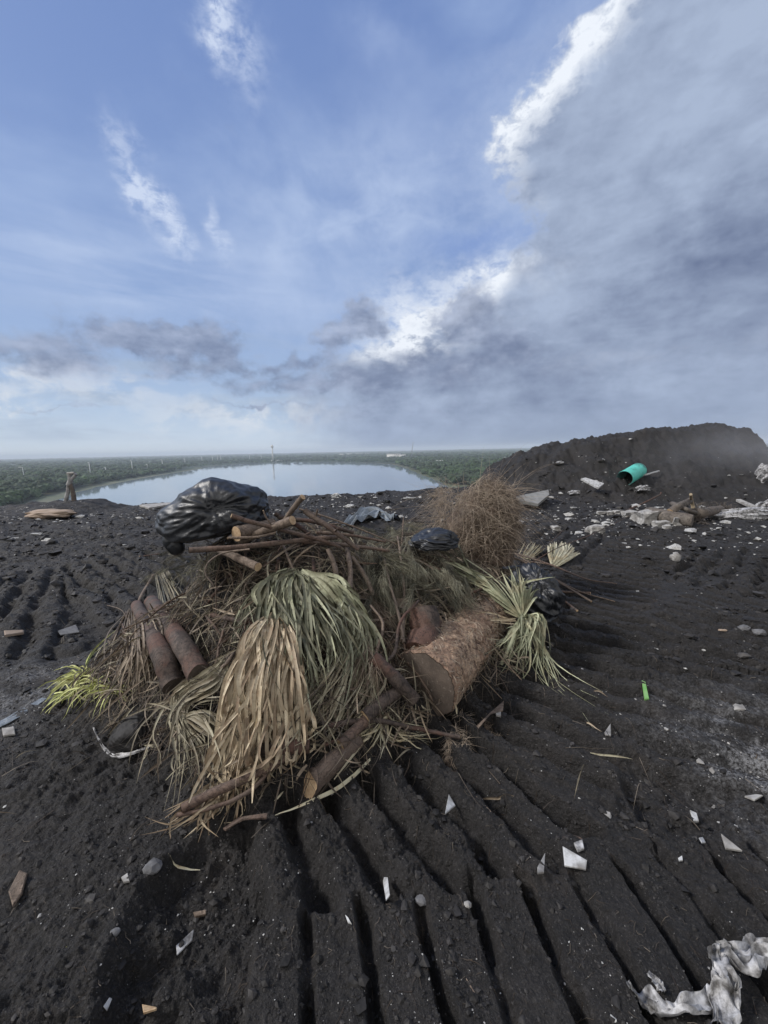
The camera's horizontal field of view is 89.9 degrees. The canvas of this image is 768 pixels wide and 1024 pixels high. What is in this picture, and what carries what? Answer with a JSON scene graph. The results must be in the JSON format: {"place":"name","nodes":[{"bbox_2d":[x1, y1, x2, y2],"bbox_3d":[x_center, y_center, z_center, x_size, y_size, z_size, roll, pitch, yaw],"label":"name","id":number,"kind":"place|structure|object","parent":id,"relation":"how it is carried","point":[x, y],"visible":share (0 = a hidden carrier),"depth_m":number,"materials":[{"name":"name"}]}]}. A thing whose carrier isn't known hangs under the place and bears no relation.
{"place":"outdoors","nodes":[
{"label":"outdoors","id":0,"kind":"place"},
{"bbox_2d":[54,462,446,505],"bbox_3d":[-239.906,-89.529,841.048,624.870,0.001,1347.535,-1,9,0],"label":"lake","id":1,"kind":"structure","parent":0,"point":[285,479],"depth_m":547.10,"materials":[{"name":"blue liquid"}]},
{"bbox_2d":[0,422,767,1023],"bbox_3d":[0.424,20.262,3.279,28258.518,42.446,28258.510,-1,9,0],"label":"ground","id":2,"kind":"structure","parent":0,"point":[722,456],"depth_m":1.73,"materials":[{"name":"soil"}]},
{"bbox_2d":[2,727,14,736],"bbox_3d":[-2.224,1.301,2.279,0.118,0.015,0.051,7,12,42],"label":"broken shard","id":3,"kind":"object","parent":2,"relation":"on","point":[8,731],"visible":1,"depth_m":2.27,"materials":[{"name":"concrete"}]},
{"bbox_2d":[4,630,23,636],"bbox_3d":[-3.325,1.093,3.462,0.171,0.074,0.128,7,13,43],"label":"wood chip","id":4,"kind":"object","parent":2,"relation":"on","point":[7,633],"visible":1,"depth_m":3.45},
{"bbox_2d":[8,870,27,906],"bbox_3d":[-1.372,1.405,1.436,0.042,0.025,0.132,-6,11,-29],"label":"wood chip","id":5,"kind":"object","parent":2,"relation":"on","point":[16,889],"visible":1,"depth_m":1.43,"materials":[{"name":"beige plant"}]},
{"bbox_2d":[0,698,46,726],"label":"strip","id":6,"kind":"object","parent":2,"relation":"on","point":[7,720],"visible":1,"depth_m":2.40,"materials":[{"name":"grey plastic"}]},
{"bbox_2d":[24,509,76,518],"bbox_3d":[-8.961,0.051,10.354,1.307,0.272,0.759,-1,9,0],"label":"beige slab","id":7,"kind":"object","parent":2,"relation":"on","point":[49,513],"depth_m":10.14,"materials":[{"name":"stone"}]},
{"bbox_2d":[57,625,79,635],"bbox_3d":[-2.978,1.120,3.624,0.229,0.014,0.143,8,13,44],"label":"grey flake","id":8,"kind":"object","parent":2,"relation":"on","point":[73,629],"visible":1,"depth_m":3.62,"materials":[{"name":"stone"}]},
{"bbox_2d":[63,472,76,500],"bbox_3d":[-10.165,-0.821,12.453,0.558,0.960,0.166,-1,9,0],"label":"timber post","id":9,"kind":"object","parent":2,"relation":"on","point":[70,487],"visible":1,"depth_m":12.43,"materials":[{"name":"grey wood"}]},
{"bbox_2d":[37,665,131,717],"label":"leaf tuft","id":10,"kind":"object","parent":2,"relation":"on","point":[67,678],"visible":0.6,"depth_m":2.50,"materials":[{"name":"plant"}]},
{"bbox_2d":[55,574,162,726],"bbox_3d":[-2.326,0.885,3.359,0.662,0.467,3.253,-7,11,-32],"label":"palm frond","id":11,"kind":"object","parent":2,"relation":"on","point":[141,662],"visible":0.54,"depth_m":2.43,"materials":[{"name":"beige plant"}]},
{"bbox_2d":[131,600,182,692],"bbox_3d":[-1.832,0.890,2.970,0.134,0.394,2.062,-8,12,-37],"label":"log","id":12,"kind":"object","parent":11,"relation":"on","point":[167,669],"visible":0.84,"depth_m":2.25,"materials":[{"name":"wood"}]},
{"bbox_2d":[93,727,148,758],"bbox_3d":[-1.512,1.272,2.126,0.536,0.048,0.103,3,10,25],"label":"plastic strip","id":13,"kind":"object","parent":2,"relation":"on","point":[121,755],"visible":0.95,"depth_m":2.05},
{"bbox_2d":[108,709,154,752],"bbox_3d":[-1.399,1.226,2.169,0.256,0.192,0.253,-1,9,0],"label":"muddy container","id":14,"kind":"object","parent":2,"relation":"on","point":[123,730],"visible":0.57,"depth_m":2.08,"materials":[{"name":"plastic"}]},
{"bbox_2d":[142,1004,156,1013],"bbox_3d":[-0.701,1.470,1.131,0.089,0.072,0.023,4,10,28],"label":"wood chip","id":15,"kind":"object","parent":2,"relation":"on","point":[147,1009],"visible":1,"depth_m":1.12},
{"bbox_2d":[142,857,162,874],"bbox_3d":[-0.898,1.378,1.493,0.070,0.042,0.056,-1,9,0],"label":"stone","id":16,"kind":"object","parent":2,"relation":"on","point":[152,866],"visible":1,"depth_m":1.48,"materials":[{"name":"stone"}]},
{"bbox_2d":[139,502,170,509],"bbox_3d":[-6.928,-0.203,11.829,0.799,0.102,1.235,-10,12,-42],"label":"grey plank","id":17,"kind":"object","parent":2,"relation":"on","point":[152,506],"visible":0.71,"depth_m":11.59,"materials":[{"name":"wood"}]},
{"bbox_2d":[143,571,209,674],"bbox_3d":[-2.046,0.823,3.628,0.350,0.457,3.391,-7,11,-31],"label":"palm frond","id":18,"kind":"object","parent":2,"relation":"on","point":[171,588],"visible":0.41,"depth_m":4.40,"materials":[{"name":"plant"}]},
{"bbox_2d":[144,595,209,681],"bbox_3d":[-1.676,0.857,2.951,0.150,0.411,2.121,-8,12,-37],"label":"log","id":19,"kind":"object","parent":2,"relation":"on","point":[186,651],"visible":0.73,"depth_m":2.25,"materials":[{"name":"wood"}]},
{"bbox_2d":[124,651,235,815],"bbox_3d":[-0.987,1.074,1.906,0.606,0.499,0.564,-4,10,-15],"label":"palm frond","id":20,"kind":"object","parent":2,"relation":"on","point":[207,682],"visible":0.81,"depth_m":1.99,"materials":[{"name":"beige plant"}]},
{"bbox_2d":[176,929,193,954],"bbox_3d":[-0.693,1.500,1.342,0.024,0.012,0.070,6,11,36],"label":"broken shard","id":21,"kind":"object","parent":2,"relation":"on","point":[187,939],"visible":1,"depth_m":1.34,"materials":[{"name":"ceramic"}]},
{"bbox_2d":[143,779,250,841],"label":"palm frond","id":22,"kind":"object","parent":2,"relation":"on","point":[215,800],"visible":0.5,"depth_m":1.69,"materials":[{"name":"plant"}]},
{"bbox_2d":[176,761,289,817],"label":"branch","id":23,"kind":"object","parent":22,"relation":"on","point":[229,801],"visible":0.72,"depth_m":1.68,"materials":[{"name":"red plant"}]},
{"bbox_2d":[180,755,292,812],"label":"branch","id":24,"kind":"object","parent":23,"relation":"on","point":[213,792],"visible":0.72,"depth_m":1.70,"materials":[{"name":"red plant"}]},
{"bbox_2d":[137,539,278,617],"bbox_3d":[-2.135,0.504,4.277,1.265,1.096,4.878,-7,11,-32],"label":"feathery bough","id":25,"kind":"object","parent":2,"relation":"on","point":[213,562],"visible":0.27,"depth_m":3.06,"materials":[{"name":"plant"}]},
{"bbox_2d":[155,477,269,554],"bbox_3d":[-1.256,0.016,2.847,0.812,0.555,0.576,-1,9,0],"label":"rubbish bag","id":26,"kind":"object","parent":25,"relation":"on","point":[203,509],"visible":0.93,"depth_m":2.63,"materials":[{"name":"black plastic"}]},
{"bbox_2d":[204,548,249,584],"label":"branch","id":27,"kind":"object","parent":2,"relation":"on","point":[210,560],"visible":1,"depth_m":2.35,"materials":[{"name":"beige plant"}]},
{"bbox_2d":[207,612,254,623],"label":"branch","id":28,"kind":"object","parent":2,"relation":"on","point":[229,620],"visible":0.39,"depth_m":2.42,"materials":[{"name":"brown plant"}]},
{"bbox_2d":[223,813,266,830],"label":"branch","id":29,"kind":"object","parent":2,"relation":"on","point":[242,818],"visible":1,"depth_m":1.66,"materials":[{"name":"red plant"}]},
{"bbox_2d":[230,590,260,643],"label":"palm frond","id":30,"kind":"object","parent":2,"relation":"on","point":[247,609],"visible":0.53,"depth_m":2.40,"materials":[{"name":"plant"}]},
{"bbox_2d":[189,612,316,805],"bbox_3d":[-0.705,0.924,2.009,0.576,0.708,0.897,-5,10,-23],"label":"palm frond","id":31,"kind":"object","parent":2,"relation":"on","point":[253,699],"visible":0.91,"depth_m":1.87,"materials":[{"name":"beige plant"}]},
{"bbox_2d":[261,736,309,757],"bbox_3d":[-0.468,1.125,1.841,0.230,0.094,0.088,-3,9,-8],"label":"log","id":32,"kind":"object","parent":2,"relation":"on","point":[292,748],"visible":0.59,"depth_m":1.81,"materials":[{"name":"wood"}]},
{"bbox_2d":[88,515,519,784],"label":"loose sticks","id":33,"kind":"object","parent":2,"relation":"on","point":[326,617],"visible":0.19,"depth_m":2.65,"materials":[{"name":"wood"}]},
{"bbox_2d":[217,551,261,570],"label":"branch","id":34,"kind":"object","parent":33,"relation":"on","point":[247,562],"visible":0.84,"depth_m":2.46,"materials":[{"name":"beige plant"}]},
{"bbox_2d":[274,512,315,536],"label":"branch","id":35,"kind":"object","parent":33,"relation":"on","point":[298,526],"visible":0.54,"depth_m":2.89,"materials":[{"name":"brown plant"}]},
{"bbox_2d":[316,531,385,542],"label":"branch","id":36,"kind":"object","parent":33,"relation":"on","point":[347,535],"visible":0.8,"depth_m":2.84,"materials":[{"name":"red plant"}]},
{"bbox_2d":[278,515,354,533],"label":"branch","id":37,"kind":"object","parent":36,"relation":"on","point":[298,519],"visible":0.71,"depth_m":2.84,"materials":[{"name":"brown plant"}]},
{"bbox_2d":[299,508,395,543],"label":"branch","id":38,"kind":"object","parent":37,"relation":"on","point":[300,509],"visible":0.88,"depth_m":2.80,"materials":[{"name":"beige plant"}]},
{"bbox_2d":[381,547,405,642],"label":"branch","id":39,"kind":"object","parent":33,"relation":"on","point":[399,616],"visible":0.77,"depth_m":2.55,"materials":[{"name":"brown plant"}]},
{"bbox_2d":[397,536,405,640],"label":"branch","id":40,"kind":"object","parent":39,"relation":"on","point":[403,621],"visible":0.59,"depth_m":2.73,"materials":[{"name":"beige plant"}]},
{"bbox_2d":[0,521,630,814],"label":"dead leaf litter","id":41,"kind":"object","parent":2,"relation":"on","point":[227,612],"visible":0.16,"depth_m":2.47,"materials":[{"name":"plant"}]},
{"bbox_2d":[396,598,448,663],"bbox_3d":[0.255,0.805,2.568,0.420,0.404,0.414,-10,13,-44],"label":"chopped trunk","id":42,"kind":"object","parent":41,"relation":"on","point":[426,623],"visible":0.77,"depth_m":2.48,"materials":[{"name":"brown plant"}]},
{"bbox_2d":[276,758,370,814],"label":"palm frond","id":43,"kind":"object","parent":2,"relation":"on","point":[341,785],"visible":0.93,"depth_m":1.81,"materials":[{"name":"plant"}]},
{"bbox_2d":[326,548,339,581],"bbox_3d":[-0.342,0.359,2.592,0.045,0.213,0.153,-7,11,-30],"label":"bark strip","id":44,"kind":"object","parent":2,"relation":"on","point":[333,561],"visible":0.81,"depth_m":2.58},
{"bbox_2d":[303,735,363,799],"bbox_3d":[-0.242,1.222,1.866,0.324,0.180,0.107,-9,12,-39],"label":"log","id":45,"kind":"object","parent":2,"relation":"on","point":[329,764],"visible":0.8,"depth_m":1.81,"materials":[{"name":"wood"}]},
{"bbox_2d":[337,715,371,748],"bbox_3d":[-0.147,1.106,1.953,0.062,0.102,0.210,8,13,43],"label":"log","id":46,"kind":"object","parent":45,"relation":"on","point":[353,731],"visible":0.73,"depth_m":1.93,"materials":[{"name":"wood"}]},
{"bbox_2d":[360,687,400,722],"bbox_3d":[-0.008,1.036,2.084,0.077,0.097,0.274,8,13,44],"label":"log","id":47,"kind":"object","parent":46,"relation":"on","point":[368,710],"visible":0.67,"depth_m":2.04,"materials":[{"name":"wood"}]},
{"bbox_2d":[295,644,386,756],"bbox_3d":[-0.277,1.029,1.991,0.479,0.423,0.869,4,11,31],"label":"palm frond","id":48,"kind":"object","parent":2,"relation":"on","point":[341,689],"visible":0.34,"depth_m":2.04,"materials":[{"name":"plant"}]},
{"bbox_2d":[0,522,699,847],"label":"fine twigs","id":49,"kind":"object","parent":2,"relation":"on","point":[215,653],"visible":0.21,"depth_m":2.35,"materials":[{"name":"wood"}]},
{"bbox_2d":[188,535,337,552],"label":"branch","id":50,"kind":"object","parent":49,"relation":"on","point":[247,545],"visible":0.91,"depth_m":2.53,"materials":[{"name":"red plant"}]},
{"bbox_2d":[231,514,341,548],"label":"branch","id":51,"kind":"object","parent":50,"relation":"on","point":[258,523],"visible":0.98,"depth_m":2.58,"materials":[{"name":"red plant"}]},
{"bbox_2d":[238,516,295,543],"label":"branch","id":52,"kind":"object","parent":51,"relation":"on","point":[284,523],"visible":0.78,"depth_m":2.54,"materials":[{"name":"beige plant"}]},
{"bbox_2d":[227,532,275,538],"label":"branch","id":53,"kind":"object","parent":52,"relation":"on","point":[247,537],"visible":1,"depth_m":2.49,"materials":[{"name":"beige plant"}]},
{"bbox_2d":[232,518,275,541],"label":"log","id":54,"kind":"object","parent":52,"relation":"on","point":[244,530],"visible":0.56,"depth_m":2.59,"materials":[{"name":"wood"}]},
{"bbox_2d":[303,508,359,550],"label":"branch","id":55,"kind":"object","parent":50,"relation":"on","point":[320,521],"visible":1,"depth_m":2.66,"materials":[{"name":"red plant"}]},
{"bbox_2d":[283,494,304,518],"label":"branch","id":56,"kind":"object","parent":55,"relation":"on","point":[296,504],"visible":0.81,"depth_m":2.69,"materials":[{"name":"beige plant"}]},
{"bbox_2d":[251,534,390,729],"bbox_3d":[-0.463,0.648,2.476,0.730,0.772,1.426,-4,10,-18],"label":"palm frond","id":57,"kind":"object","parent":49,"relation":"on","point":[286,597],"visible":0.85,"depth_m":2.28,"materials":[{"name":"green plant"}]},
{"bbox_2d":[306,521,426,595],"bbox_3d":[0.067,0.279,5.427,2.010,1.055,5.672,-1,9,0],"label":"feathery bough","id":58,"kind":"object","parent":2,"relation":"on","point":[395,534],"visible":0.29,"depth_m":3.38,"materials":[{"name":"plant"}]},
{"bbox_2d":[340,507,399,525],"bbox_3d":[-0.453,0.066,8.721,1.504,0.236,1.055,-7,11,-34],"label":"plastic film","id":59,"kind":"object","parent":2,"relation":"on","point":[361,514],"visible":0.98,"depth_m":8.66,"materials":[{"name":"plastic"}]},
{"bbox_2d":[340,574,411,730],"bbox_3d":[-0.102,0.771,2.509,0.877,0.655,1.103,2,10,18],"label":"reddish brush","id":60,"kind":"object","parent":2,"relation":"on","point":[378,610],"visible":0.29,"depth_m":2.27,"materials":[{"name":"plant"}]},
{"bbox_2d":[0,438,765,575],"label":"flecks","id":61,"kind":"object","parent":2,"relation":"on","point":[689,531],"visible":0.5,"depth_m":8.15,"materials":[{"name":"stone"}]},
{"bbox_2d":[0,443,767,505],"bbox_3d":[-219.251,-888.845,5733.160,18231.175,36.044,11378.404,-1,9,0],"label":"woodland","id":62,"kind":"object","parent":2,"relation":"on","point":[39,477],"visible":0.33,"depth_m":1042.06,"materials":[{"name":"plant"}]},
{"bbox_2d":[0,546,767,1023],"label":"dirt fibres","id":63,"kind":"object","parent":2,"relation":"on","point":[412,884],"visible":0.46,"depth_m":1.38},
{"bbox_2d":[3,505,764,1023],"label":"pale flecks","id":64,"kind":"object","parent":2,"relation":"on","point":[375,833],"visible":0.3,"depth_m":1.45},
{"bbox_2d":[383,877,389,900],"bbox_3d":[0.008,1.363,1.394,0.018,0.084,0.128,-2,9,-4],"label":"broken shard","id":65,"kind":"object","parent":2,"relation":"on","point":[386,887],"visible":1,"depth_m":1.39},
{"bbox_2d":[337,710,439,757],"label":"palm frond","id":66,"kind":"object","parent":2,"relation":"on","point":[382,735],"visible":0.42,"depth_m":2.04,"materials":[{"name":"plant"}]},
{"bbox_2d":[326,717,460,738],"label":"branch","id":67,"kind":"object","parent":2,"relation":"on","point":[352,721],"visible":0.81,"depth_m":2.06,"materials":[{"name":"brown plant"}]},
{"bbox_2d":[369,652,419,705],"bbox_3d":[0.056,0.943,2.167,0.290,0.297,0.099,0,9,10],"label":"log","id":68,"kind":"object","parent":2,"relation":"on","point":[398,682],"visible":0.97,"depth_m":2.13,"materials":[{"name":"wood"}]},
{"bbox_2d":[370,605,383,654],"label":"branch","id":69,"kind":"object","parent":68,"relation":"on","point":[382,623],"visible":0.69,"depth_m":2.33,"materials":[{"name":"brown plant"}]},
{"bbox_2d":[388,600,419,661],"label":"branch","id":70,"kind":"object","parent":68,"relation":"on","point":[391,656],"visible":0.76,"depth_m":2.36,"materials":[{"name":"brown plant"}]},
{"bbox_2d":[415,894,425,906],"bbox_3d":[0.133,1.386,1.373,0.044,0.026,0.035,-1,9,0],"label":"stone","id":71,"kind":"object","parent":2,"relation":"on","point":[420,900],"visible":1,"depth_m":1.36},
{"bbox_2d":[445,795,454,813],"bbox_3d":[0.297,1.305,1.710,0.035,0.042,0.129,2,10,17],"label":"broken shard","id":72,"kind":"object","parent":2,"relation":"on","point":[450,805],"visible":1,"depth_m":1.71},
{"bbox_2d":[394,591,513,715],"bbox_3d":[0.556,0.933,2.751,0.447,0.444,1.182,5,11,35],"label":"palm log","id":73,"kind":"object","parent":2,"relation":"on","point":[456,653],"visible":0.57,"depth_m":2.35,"materials":[{"name":"wood"}]},
{"bbox_2d":[353,548,503,628],"bbox_3d":[0.319,0.578,2.989,1.390,0.653,1.219,-1,9,0],"label":"feathery bough","id":74,"kind":"object","parent":73,"relation":"on","point":[382,588],"visible":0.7,"depth_m":2.82,"materials":[{"name":"plant"}]},
{"bbox_2d":[302,541,389,552],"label":"branch","id":75,"kind":"object","parent":74,"relation":"on","point":[360,546],"visible":0.59,"depth_m":2.79,"materials":[{"name":"red plant"}]},
{"bbox_2d":[344,542,352,588],"bbox_3d":[-0.248,0.369,2.719,0.048,0.240,0.436,-2,9,-7],"label":"bark strip","id":76,"kind":"object","parent":75,"relation":"hanging from","point":[350,568],"visible":0.7,"depth_m":2.65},
{"bbox_2d":[351,556,376,596],"bbox_3d":[-0.137,0.453,2.726,0.235,0.265,0.066,7,13,43],"label":"bark strip","id":77,"kind":"object","parent":74,"relation":"on","point":[360,569],"visible":0.9,"depth_m":2.74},
{"bbox_2d":[408,527,460,550],"bbox_3d":[0.432,0.218,3.277,0.457,0.180,0.391,-1,9,0],"label":"rubbish bag","id":78,"kind":"object","parent":74,"relation":"on","point":[434,539],"visible":0.99,"depth_m":3.14,"materials":[{"name":"black plastic"}]},
{"bbox_2d":[467,612,515,637],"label":"palm frond","id":79,"kind":"object","parent":73,"relation":"on","point":[503,619],"visible":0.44,"depth_m":2.82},
{"bbox_2d":[434,545,605,721],"bbox_3d":[0.907,0.765,2.906,1.644,0.823,0.749,7,12,42],"label":"palm frond","id":80,"kind":"object","parent":73,"relation":"on","point":[520,598],"visible":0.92,"depth_m":2.82,"materials":[{"name":"plant"}]},
{"bbox_2d":[373,452,569,575],"bbox_3d":[1.014,0.126,4.236,2.037,1.768,2.167,6,11,36],"label":"dry grass clump","id":81,"kind":"object","parent":2,"relation":"on","point":[480,520],"visible":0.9,"depth_m":3.99,"materials":[{"name":"plant"}]},
{"bbox_2d":[438,708,507,770],"bbox_3d":[0.465,1.262,2.178,0.525,0.190,0.348,-7,11,-34],"label":"root fringe","id":82,"kind":"object","parent":2,"relation":"on","point":[450,749],"visible":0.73,"depth_m":2.09,"materials":[{"name":"plant"}]},
{"bbox_2d":[477,701,503,728],"bbox_3d":[0.645,1.189,2.256,0.054,0.051,0.368,7,13,43],"label":"wood chip","id":83,"kind":"object","parent":2,"relation":"on","point":[499,708],"visible":1,"depth_m":2.27,"materials":[{"name":"beige plant"}]},
{"bbox_2d":[465,541,579,567],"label":"palm frond","id":84,"kind":"object","parent":2,"relation":"on","point":[559,556],"visible":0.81,"depth_m":5.31,"materials":[{"name":"beige plant"}]},
{"bbox_2d":[514,490,548,505],"bbox_3d":[3.814,-0.344,9.539,1.378,0.286,0.646,-5,10,-24],"label":"grey sheet","id":85,"kind":"object","parent":2,"relation":"on","point":[538,499],"visible":0.79,"depth_m":9.52,"materials":[{"name":"plastic"}]},
{"bbox_2d":[519,543,544,559],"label":"palm frond","id":86,"kind":"object","parent":2,"relation":"on","point":[531,548],"visible":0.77,"depth_m":5.53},
{"bbox_2d":[506,562,565,621],"bbox_3d":[1.235,0.649,3.199,0.345,0.442,0.578,-5,10,-21],"label":"rubbish bag","id":87,"kind":"object","parent":2,"relation":"on","point":[548,602],"visible":0.64,"depth_m":3.01,"materials":[{"name":"black plastic"}]},
{"bbox_2d":[514,557,591,601],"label":"branch","id":88,"kind":"object","parent":2,"relation":"on","point":[574,591],"visible":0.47,"depth_m":4.10,"materials":[{"name":"beige plant"}]},
{"bbox_2d":[517,554,616,583],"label":"branch","id":89,"kind":"object","parent":2,"relation":"on","point":[565,570],"visible":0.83,"depth_m":4.68,"materials":[{"name":"brown plant"}]},
{"bbox_2d":[563,847,586,870],"bbox_3d":[0.731,1.328,1.469,0.082,0.017,0.065,2,10,19],"label":"broken shard","id":90,"kind":"object","parent":2,"relation":"on","point":[573,860],"visible":1,"depth_m":1.46,"materials":[{"name":"ceramic"}]},
{"bbox_2d":[581,478,603,488],"bbox_3d":[5.552,-0.770,10.248,0.316,0.281,0.500,-7,11,-34],"label":"white slab","id":91,"kind":"object","parent":2,"relation":"on","point":[595,484],"depth_m":10.17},
{"bbox_2d":[584,524,604,533],"bbox_3d":[3.917,0.331,7.113,0.317,0.181,0.237,-1,9,0],"label":"concrete lump","id":92,"kind":"object","parent":2,"relation":"on","point":[590,529],"visible":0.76,"depth_m":7.04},
{"bbox_2d":[617,463,646,484],"bbox_3d":[6.757,-1.031,10.489,0.887,0.585,0.422,-8,11,-34],"label":"teal drum","id":93,"kind":"object","parent":2,"relation":"on","point":[636,471],"visible":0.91,"depth_m":10.37,"materials":[{"name":"plastic"}]},
{"bbox_2d":[632,509,662,525],"bbox_3d":[5.425,0.118,7.843,0.521,0.344,0.400,-1,9,0],"label":"concrete lump","id":94,"kind":"object","parent":2,"relation":"on","point":[645,516],"visible":0.65,"depth_m":7.71,"materials":[{"name":"concrete"}]},
{"bbox_2d":[647,971,665,991],"bbox_3d":[0.801,1.379,1.131,0.032,0.017,0.050,-1,9,0],"label":"plastic strip","id":95,"kind":"object","parent":2,"relation":"on","point":[657,982],"visible":1,"depth_m":1.13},
{"bbox_2d":[651,520,670,527],"bbox_3d":[5.311,0.247,7.393,0.286,0.172,0.197,-1,9,0],"label":"concrete lump","id":96,"kind":"object","parent":2,"relation":"on","point":[654,523],"visible":0.6,"depth_m":7.31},
{"bbox_2d":[644,507,693,527],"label":"log","id":97,"kind":"object","parent":2,"relation":"on","point":[686,519],"visible":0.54,"depth_m":7.46,"materials":[{"name":"brown plant"}]},
{"bbox_2d":[667,498,692,511],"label":"log","id":98,"kind":"object","parent":97,"relation":"on","point":[677,507],"visible":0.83,"depth_m":7.59,"materials":[{"name":"brown wood"}]},
{"bbox_2d":[626,981,712,1017],"bbox_3d":[0.838,1.406,1.105,0.257,0.120,0.096,-1,9,0],"label":"plastic strip","id":99,"kind":"object","parent":2,"relation":"on","point":[648,997],"visible":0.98,"depth_m":1.09,"materials":[{"name":"plastic"}]},
{"bbox_2d":[593,646,767,857],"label":"ash flecks","id":100,"kind":"object","parent":2,"relation":"on","point":[738,707],"visible":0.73,"depth_m":1.95,"materials":[{"name":"concrete"}]},
{"bbox_2d":[690,505,724,519],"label":"log","id":101,"kind":"object","parent":2,"relation":"on","point":[703,513],"visible":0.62,"depth_m":7.84,"materials":[{"name":"brown wood"}]},
{"bbox_2d":[684,501,743,524],"bbox_3d":[7.347,-0.015,8.298,3.287,0.449,1.338,-5,10,-24],"label":"root tangle","id":102,"kind":"object","parent":2,"relation":"on","point":[702,519],"visible":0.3,"depth_m":8.36,"materials":[{"name":"grey plant"}]},
{"bbox_2d":[706,943,741,1023],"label":"plastic strip","id":103,"kind":"object","parent":2,"relation":"on","point":[724,987],"visible":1,"depth_m":1.10,"materials":[{"name":"plastic"}]},
{"bbox_2d":[721,834,741,851],"bbox_3d":[1.352,1.308,1.506,0.046,0.020,0.067,-7,11,-30],"label":"broken shard","id":104,"kind":"object","parent":2,"relation":"on","point":[729,845],"visible":1,"depth_m":1.50,"materials":[{"name":"ceramic"}]},
{"bbox_2d":[710,506,767,519],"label":"white sack","id":105,"kind":"object","parent":2,"relation":"on","point":[753,513],"visible":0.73,"depth_m":7.96,"materials":[{"name":"plastic"}]},
{"bbox_2d":[715,933,767,977],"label":"plastic strip","id":106,"kind":"object","parent":2,"relation":"on","point":[748,954],"visible":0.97,"depth_m":1.17,"materials":[{"name":"plastic"}]},
{"bbox_2d":[754,463,767,482],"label":"white lump","id":107,"kind":"object","parent":2,"relation":"on","point":[761,472],"visible":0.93,"depth_m":10.11,"materials":[{"name":"plastic"}]},
{"bbox_2d":[0,0,767,458],"label":"sky","id":108,"kind":"structure","parent":0,"point":[227,226],"materials":[{"name":"blue"}]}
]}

